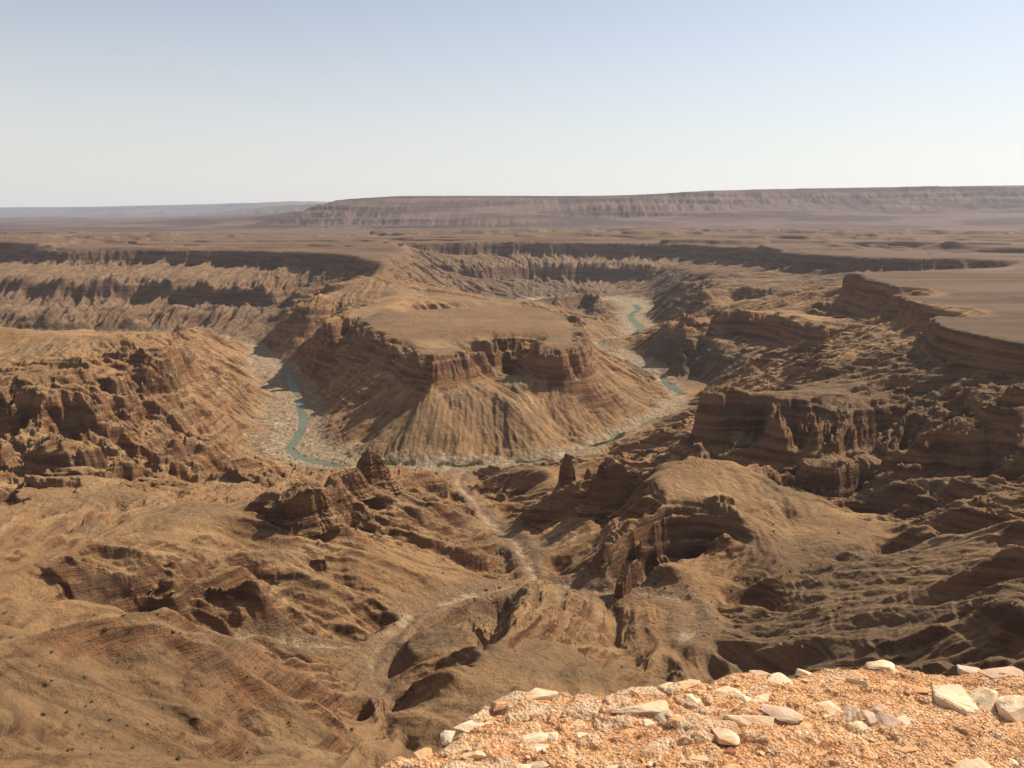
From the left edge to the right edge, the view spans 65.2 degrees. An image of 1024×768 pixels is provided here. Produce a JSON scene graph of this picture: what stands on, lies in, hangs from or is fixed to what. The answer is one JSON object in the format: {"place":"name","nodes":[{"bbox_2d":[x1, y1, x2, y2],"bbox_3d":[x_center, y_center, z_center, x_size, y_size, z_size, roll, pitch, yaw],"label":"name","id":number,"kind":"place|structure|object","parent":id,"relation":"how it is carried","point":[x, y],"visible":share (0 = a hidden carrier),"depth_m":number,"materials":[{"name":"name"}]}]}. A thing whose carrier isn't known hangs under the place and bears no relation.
{"place":"outdoors","nodes":[
{"label":"outdoors","id":0,"kind":"place"},
{"bbox_2d":[0,217,109,219],"bbox_3d":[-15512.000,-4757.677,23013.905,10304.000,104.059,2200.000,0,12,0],"label":"distant ridge","id":1,"kind":"structure","parent":0,"point":[53,218],"depth_m":22412.81,"materials":[{"name":"stone"}]},
{"bbox_2d":[0,201,328,216],"bbox_3d":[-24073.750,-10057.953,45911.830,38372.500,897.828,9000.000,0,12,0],"label":"distant mountains","id":2,"kind":"structure","parent":0,"point":[161,210],"depth_m":43448.07,"materials":[{"name":"stone"}]},
{"bbox_2d":[194,203,326,215],"bbox_3d":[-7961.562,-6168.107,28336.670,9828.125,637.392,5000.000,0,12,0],"label":"distant hills","id":3,"kind":"structure","parent":0,"point":[276,209],"depth_m":27232.81,"materials":[{"name":"brown stone"}]},
{"bbox_2d":[284,400,346,466],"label":"river","id":4,"kind":"structure","parent":0,"point":[299,405],"depth_m":1805.36,"materials":[{"name":"liquid"}]},
{"bbox_2d":[0,228,1023,767],"bbox_3d":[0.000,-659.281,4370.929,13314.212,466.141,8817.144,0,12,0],"label":"canyon terrain","id":5,"kind":"structure","parent":0,"point":[824,382],"depth_m":1106.26,"materials":[{"name":"brown stone"}]},
{"bbox_2d":[262,502,278,524],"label":"rock tower","id":6,"kind":"structure","parent":5,"relation":"on","point":[270,512],"depth_m":900.50,"materials":[{"name":"brown stone"}]},
{"bbox_2d":[277,362,300,395],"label":"river","id":7,"kind":"structure","parent":5,"relation":"on","point":[291,382],"depth_m":2426.79,"materials":[{"name":"liquid"}]},
{"bbox_2d":[275,478,344,536],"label":"rock tower","id":8,"kind":"structure","parent":5,"relation":"on","point":[305,509],"depth_m":900.69,"materials":[{"name":"brown stone"}]},
{"bbox_2d":[311,555,329,571],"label":"rock outcrop","id":9,"kind":"object","parent":5,"relation":"on","point":[319,562],"visible":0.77,"depth_m":856.84,"materials":[{"name":"brown stone"}]},
{"bbox_2d":[324,467,376,500],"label":"rock outcrop","id":10,"kind":"object","parent":5,"relation":"on","point":[356,484],"visible":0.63,"depth_m":1098.35,"materials":[{"name":"brown stone"}]},
{"bbox_2d":[356,448,403,493],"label":"rock pinnacle","id":11,"kind":"object","parent":5,"relation":"on","point":[371,465],"visible":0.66,"depth_m":1134.46,"materials":[{"name":"brown stone"}]},
{"bbox_2d":[345,287,592,381],"bbox_3d":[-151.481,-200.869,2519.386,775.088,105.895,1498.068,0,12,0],"label":"mesa","id":12,"kind":"structure","parent":5,"relation":"attached to","point":[443,336],"depth_m":2168.13,"materials":[{"name":"brown stone"}]},
{"bbox_2d":[386,430,628,467],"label":"reeds","id":13,"kind":"object","parent":5,"relation":"on","point":[594,445],"visible":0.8,"depth_m":1635.49,"materials":[{"name":"green plant"}]},
{"bbox_2d":[552,453,575,492],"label":"rock pinnacle","id":14,"kind":"object","parent":5,"relation":"on","point":[567,477],"visible":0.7,"depth_m":1181.76,"materials":[{"name":"brown stone"}]},
{"bbox_2d":[584,468,591,480],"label":"rock pinnacle","id":15,"kind":"object","parent":5,"relation":"on","point":[588,475],"visible":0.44,"depth_m":1177.71,"materials":[{"name":"brown stone"}]},
{"bbox_2d":[573,456,642,517],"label":"rock wall","id":16,"kind":"structure","parent":5,"relation":"on","point":[614,484],"depth_m":1125.56,"materials":[{"name":"brown stone"}]},
{"bbox_2d":[614,561,631,598],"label":"rock fin","id":17,"kind":"object","parent":5,"relation":"on","point":[623,585],"visible":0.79,"depth_m":892.95,"materials":[{"name":"brown stone"}]},
{"bbox_2d":[0,185,1023,234],"bbox_3d":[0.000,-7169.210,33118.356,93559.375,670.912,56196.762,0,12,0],"label":"mountain escarpment","id":18,"kind":"structure","parent":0,"point":[977,208],"depth_m":11405.33,"materials":[{"name":"brown stone"}]},
{"bbox_2d":[0,228,1023,342],"bbox_3d":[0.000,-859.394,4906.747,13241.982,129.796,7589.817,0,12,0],"label":"plateau","id":19,"kind":"structure","parent":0,"point":[1001,293],"depth_m":5165.10,"materials":[{"name":"brown stone"}]},
{"bbox_2d":[0,0,1023,207],"label":"sky","id":20,"kind":"structure","parent":0,"point":[103,102],"materials":[{"name":"blue"}]},
{"bbox_2d":[626,305,644,330],"bbox_3d":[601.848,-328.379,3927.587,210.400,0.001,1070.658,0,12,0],"label":"river","id":21,"kind":"structure","parent":0,"point":[638,326],"depth_m":3857.77,"materials":[{"name":"green liquid"}]},
{"bbox_2d":[637,419,655,427],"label":"river","id":22,"kind":"structure","parent":0,"point":[649,421],"depth_m":1951.86,"materials":[{"name":"green liquid"}]},
{"bbox_2d":[653,374,684,393],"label":"river","id":23,"kind":"structure","parent":0,"point":[673,388],"depth_m":2343.35,"materials":[{"name":"liquid"}]},
{"bbox_2d":[380,665,1023,767],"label":"ledge ground","id":24,"kind":"structure","parent":0,"point":[585,712],"depth_m":2.51,"materials":[{"name":"brown gravel"}]},
{"bbox_2d":[414,748,431,757],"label":"rock","id":25,"kind":"object","parent":24,"relation":"on","point":[423,752],"visible":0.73,"depth_m":3.18,"materials":[{"name":"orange stone"}]},
{"bbox_2d":[440,730,455,745],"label":"rock","id":26,"kind":"object","parent":24,"relation":"on","point":[446,737],"visible":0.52,"depth_m":3.37,"materials":[{"name":"beige stone"}]},
{"bbox_2d":[461,749,474,760],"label":"rock","id":27,"kind":"object","parent":24,"relation":"on","point":[465,752],"visible":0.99,"depth_m":2.37,"materials":[{"name":"beige stone"}]},
{"bbox_2d":[454,720,492,732],"bbox_3d":[-0.120,1.086,2.546,0.135,0.020,0.056,3,8,-9],"label":"rock","id":28,"kind":"object","parent":24,"relation":"on","point":[467,726],"visible":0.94,"depth_m":2.53,"materials":[{"name":"beige stone"}]},
{"bbox_2d":[469,750,486,758],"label":"rock","id":29,"kind":"object","parent":24,"relation":"on","point":[477,754],"visible":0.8,"depth_m":2.38,"materials":[{"name":"beige stone"}]},
{"bbox_2d":[493,701,508,710],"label":"rock","id":30,"kind":"object","parent":24,"relation":"on","point":[500,705],"visible":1,"depth_m":2.62,"materials":[{"name":"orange stone"}]},
{"bbox_2d":[517,764,531,767],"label":"rock","id":31,"kind":"object","parent":24,"relation":"on","point":[524,765],"visible":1,"depth_m":2.34,"materials":[{"name":"beige stone"}]},
{"bbox_2d":[521,732,547,742],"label":"rock","id":32,"kind":"object","parent":24,"relation":"on","point":[539,737],"visible":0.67,"depth_m":2.48,"materials":[{"name":"beige stone"}]},
{"bbox_2d":[530,761,548,767],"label":"rock","id":33,"kind":"object","parent":24,"relation":"on","point":[539,764],"visible":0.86,"depth_m":2.36,"materials":[{"name":"beige stone"}]},
{"bbox_2d":[531,744,548,751],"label":"rock","id":34,"kind":"object","parent":24,"relation":"on","point":[537,747],"visible":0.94,"depth_m":2.43,"materials":[{"name":"beige stone"}]},
{"bbox_2d":[529,688,560,699],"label":"rock","id":35,"kind":"object","parent":24,"relation":"on","point":[538,694],"visible":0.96,"depth_m":2.70,"materials":[{"name":"beige stone"}]},
{"bbox_2d":[547,731,558,740],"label":"rock","id":36,"kind":"object","parent":24,"relation":"on","point":[554,736],"visible":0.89,"depth_m":2.49,"materials":[{"name":"beige stone"}]},
{"bbox_2d":[573,719,584,726],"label":"rock","id":37,"kind":"object","parent":24,"relation":"on","point":[578,722],"visible":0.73,"depth_m":2.56,"materials":[{"name":"beige stone"}]},
{"bbox_2d":[577,732,587,738],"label":"rock","id":38,"kind":"object","parent":24,"relation":"on","point":[579,735],"visible":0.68,"depth_m":2.48,"materials":[{"name":"beige stone"}]},
{"bbox_2d":[576,761,592,767],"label":"rock","id":39,"kind":"object","parent":24,"relation":"on","point":[580,765],"visible":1,"depth_m":2.35,"materials":[{"name":"orange stone"}]},
{"bbox_2d":[603,764,618,767],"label":"rock","id":40,"kind":"object","parent":24,"relation":"on","point":[614,766],"visible":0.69,"depth_m":2.35,"materials":[{"name":"beige stone"}]},
{"bbox_2d":[624,728,636,733],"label":"rock","id":41,"kind":"object","parent":24,"relation":"on","point":[631,730],"visible":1,"depth_m":2.50,"materials":[{"name":"orange stone"}]},
{"bbox_2d":[611,700,668,713],"bbox_3d":[0.417,1.058,2.602,0.190,0.031,0.061,-5,17,-2],"label":"rock","id":42,"kind":"object","parent":24,"relation":"on","point":[659,706],"visible":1,"depth_m":2.59,"materials":[{"name":"beige stone"}]},
{"bbox_2d":[643,719,654,726],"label":"rock","id":43,"kind":"object","parent":24,"relation":"on","point":[647,722],"visible":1,"depth_m":2.54,"materials":[{"name":"beige stone"}]},
{"bbox_2d":[647,761,652,767],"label":"stone","id":44,"kind":"object","parent":24,"relation":"on","point":[649,764],"visible":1,"depth_m":2.35,"materials":[{"name":"beige stone"}]},
{"bbox_2d":[654,710,672,727],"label":"rock","id":45,"kind":"object","parent":24,"relation":"on","point":[660,716],"visible":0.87,"depth_m":2.56,"materials":[{"name":"grey stone"}]},
{"bbox_2d":[656,682,672,688],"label":"rock","id":46,"kind":"object","parent":24,"relation":"on","point":[665,685],"visible":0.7,"depth_m":2.76,"materials":[{"name":"beige stone"}]},
{"bbox_2d":[667,716,682,727],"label":"rock","id":47,"kind":"object","parent":24,"relation":"on","point":[673,721],"visible":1,"depth_m":2.52,"materials":[{"name":"orange stone"}]},
{"bbox_2d":[678,680,698,689],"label":"rock","id":48,"kind":"object","parent":24,"relation":"on","point":[688,684],"visible":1,"depth_m":2.75,"materials":[{"name":"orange stone"}]},
{"bbox_2d":[684,693,703,703],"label":"rock","id":49,"kind":"object","parent":24,"relation":"on","point":[690,698],"visible":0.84,"depth_m":2.66,"materials":[{"name":"beige stone"}]},
{"bbox_2d":[688,755,708,762],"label":"rock","id":50,"kind":"object","parent":24,"relation":"on","point":[702,758],"visible":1,"depth_m":2.36,"materials":[{"name":"beige stone"}]},
{"bbox_2d":[696,690,705,695],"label":"rock","id":51,"kind":"object","parent":24,"relation":"on","point":[699,692],"visible":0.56,"depth_m":2.71,"materials":[{"name":"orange stone"}]},
{"bbox_2d":[712,728,739,744],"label":"rock","id":52,"kind":"object","parent":24,"relation":"on","point":[724,736],"visible":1,"depth_m":2.44,"materials":[{"name":"beige stone"}]},
{"bbox_2d":[715,686,740,695],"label":"rock","id":53,"kind":"object","parent":24,"relation":"on","point":[726,690],"visible":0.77,"depth_m":2.71,"materials":[{"name":"beige stone"}]},
{"bbox_2d":[720,764,736,767],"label":"rock","id":54,"kind":"object","parent":24,"relation":"on","point":[731,766],"visible":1,"depth_m":2.33,"materials":[{"name":"orange stone"}]},
{"bbox_2d":[722,746,735,755],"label":"rock","id":55,"kind":"object","parent":24,"relation":"on","point":[730,750],"visible":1,"depth_m":2.39,"materials":[{"name":"red stone"}]},
{"bbox_2d":[736,693,751,702],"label":"rock","id":56,"kind":"object","parent":24,"relation":"on","point":[744,698],"visible":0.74,"depth_m":2.67,"materials":[{"name":"beige stone"}]},
{"bbox_2d":[723,715,774,726],"bbox_3d":[0.749,1.084,2.543,0.164,0.065,0.089,6,13,26],"label":"rock","id":57,"kind":"object","parent":24,"relation":"on","point":[741,720],"visible":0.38,"depth_m":2.53,"materials":[{"name":"beige stone"}]},
{"bbox_2d":[748,670,769,674],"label":"rock","id":58,"kind":"object","parent":24,"relation":"on","point":[759,672],"visible":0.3,"depth_m":9.23,"materials":[{"name":"beige stone"}]},
{"bbox_2d":[751,693,769,702],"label":"rock","id":59,"kind":"object","parent":24,"relation":"on","point":[760,698],"visible":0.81,"depth_m":2.66,"materials":[{"name":"beige stone"}]},
{"bbox_2d":[765,672,793,684],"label":"rock","id":60,"kind":"object","parent":24,"relation":"on","point":[778,677],"visible":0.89,"depth_m":2.79,"materials":[{"name":"beige stone"}]},
{"bbox_2d":[760,704,804,723],"bbox_3d":[0.867,1.060,2.567,0.140,0.022,0.075,5,15,13],"label":"rock","id":61,"kind":"object","parent":24,"relation":"on","point":[786,714],"visible":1,"depth_m":2.56,"materials":[{"name":"beige stone"}]},
{"bbox_2d":[796,668,811,676],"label":"rock","id":62,"kind":"object","parent":24,"relation":"on","point":[800,672],"visible":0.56,"depth_m":5.74,"materials":[{"name":"beige stone"}]},
{"bbox_2d":[798,722,810,729],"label":"rock","id":63,"kind":"object","parent":24,"relation":"on","point":[803,725],"visible":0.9,"depth_m":2.52,"materials":[{"name":"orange stone"}]},
{"bbox_2d":[814,750,826,754],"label":"rock","id":64,"kind":"object","parent":24,"relation":"on","point":[817,752],"visible":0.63,"depth_m":2.42,"materials":[{"name":"orange stone"}]},
{"bbox_2d":[814,700,842,718],"bbox_3d":[1.028,1.069,2.616,0.084,0.031,0.075,-7,12,-19],"label":"rock","id":65,"kind":"object","parent":24,"relation":"on","point":[832,708],"visible":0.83,"depth_m":2.60,"materials":[{"name":"beige stone"}]},
{"bbox_2d":[842,704,861,722],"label":"rock","id":66,"kind":"object","parent":24,"relation":"on","point":[851,713],"visible":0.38,"depth_m":2.58,"materials":[{"name":"grey stone"}]},
{"bbox_2d":[846,670,863,680],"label":"rock","id":67,"kind":"object","parent":24,"relation":"on","point":[854,674],"visible":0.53,"depth_m":2.83,"materials":[{"name":"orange stone"}]},
{"bbox_2d":[846,678,870,688],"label":"rock","id":68,"kind":"object","parent":24,"relation":"on","point":[865,684],"visible":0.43,"depth_m":2.75,"materials":[{"name":"orange stone"}]},
{"bbox_2d":[851,721,870,729],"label":"rock","id":69,"kind":"object","parent":24,"relation":"on","point":[858,724],"visible":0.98,"depth_m":2.54,"materials":[{"name":"beige stone"}]},
{"bbox_2d":[859,710,877,726],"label":"rock","id":70,"kind":"object","parent":24,"relation":"on","point":[870,718],"visible":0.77,"depth_m":2.57,"materials":[{"name":"beige stone"}]},
{"bbox_2d":[869,703,889,712],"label":"rock","id":71,"kind":"object","parent":24,"relation":"on","point":[877,708],"visible":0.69,"depth_m":2.61,"materials":[{"name":"beige stone"}]},
{"bbox_2d":[865,660,894,669],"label":"rock","id":72,"kind":"object","parent":24,"relation":"on","point":[880,664],"visible":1,"depth_m":2.88,"materials":[{"name":"beige stone"}]},
{"bbox_2d":[875,712,900,727],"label":"rock","id":73,"kind":"object","parent":24,"relation":"on","point":[889,721],"visible":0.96,"depth_m":2.55,"materials":[{"name":"beige stone"}]},
{"bbox_2d":[887,668,898,673],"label":"rock","id":74,"kind":"object","parent":24,"relation":"on","point":[891,671],"visible":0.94,"depth_m":2.85,"materials":[{"name":"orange stone"}]},
{"bbox_2d":[897,715,910,724],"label":"rock","id":75,"kind":"object","parent":24,"relation":"on","point":[904,719],"visible":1,"depth_m":2.55,"materials":[{"name":"beige stone"}]},
{"bbox_2d":[893,745,916,752],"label":"rock","id":76,"kind":"object","parent":24,"relation":"on","point":[903,749],"visible":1,"depth_m":2.43,"materials":[{"name":"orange stone"}]},
{"bbox_2d":[887,680,931,692],"bbox_3d":[1.359,1.050,2.762,0.162,0.019,0.080,-2,7,21],"label":"rock","id":77,"kind":"object","parent":24,"relation":"on","point":[922,689],"visible":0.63,"depth_m":2.74,"materials":[{"name":"orange stone"}]},
{"bbox_2d":[932,684,979,714],"bbox_3d":[1.477,1.094,2.699,0.135,0.122,0.193,2,12,9],"label":"rock","id":78,"kind":"object","parent":24,"relation":"on","point":[956,697],"visible":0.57,"depth_m":2.66,"materials":[{"name":"beige stone"}]},
{"bbox_2d":[957,665,980,674],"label":"rock","id":79,"kind":"object","parent":24,"relation":"on","point":[962,670],"visible":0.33,"depth_m":4.50,"materials":[{"name":"beige stone"}]},
{"bbox_2d":[951,758,991,767],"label":"rock","id":80,"kind":"object","parent":24,"relation":"on","point":[975,763],"visible":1,"depth_m":2.35,"materials":[{"name":"beige stone"}]},
{"bbox_2d":[970,687,997,711],"bbox_3d":[1.571,1.069,2.691,0.115,0.088,0.126,7,14,30],"label":"rock","id":81,"kind":"object","parent":24,"relation":"on","point":[985,697],"visible":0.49,"depth_m":2.67,"materials":[{"name":"beige stone"}]},
{"bbox_2d":[978,666,1023,678],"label":"rock","id":82,"kind":"object","parent":24,"relation":"on","point":[992,673],"visible":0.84,"depth_m":2.83,"materials":[{"name":"beige stone"}]},
{"bbox_2d":[996,695,1023,721],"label":"rock","id":83,"kind":"object","parent":24,"relation":"on","point":[1010,707],"visible":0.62,"depth_m":2.60,"materials":[{"name":"beige stone"}]},
{"bbox_2d":[1009,758,1019,767],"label":"rock","id":84,"kind":"object","parent":24,"relation":"on","point":[1012,762],"visible":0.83,"depth_m":2.36,"materials":[{"name":"beige stone"}]}
]}

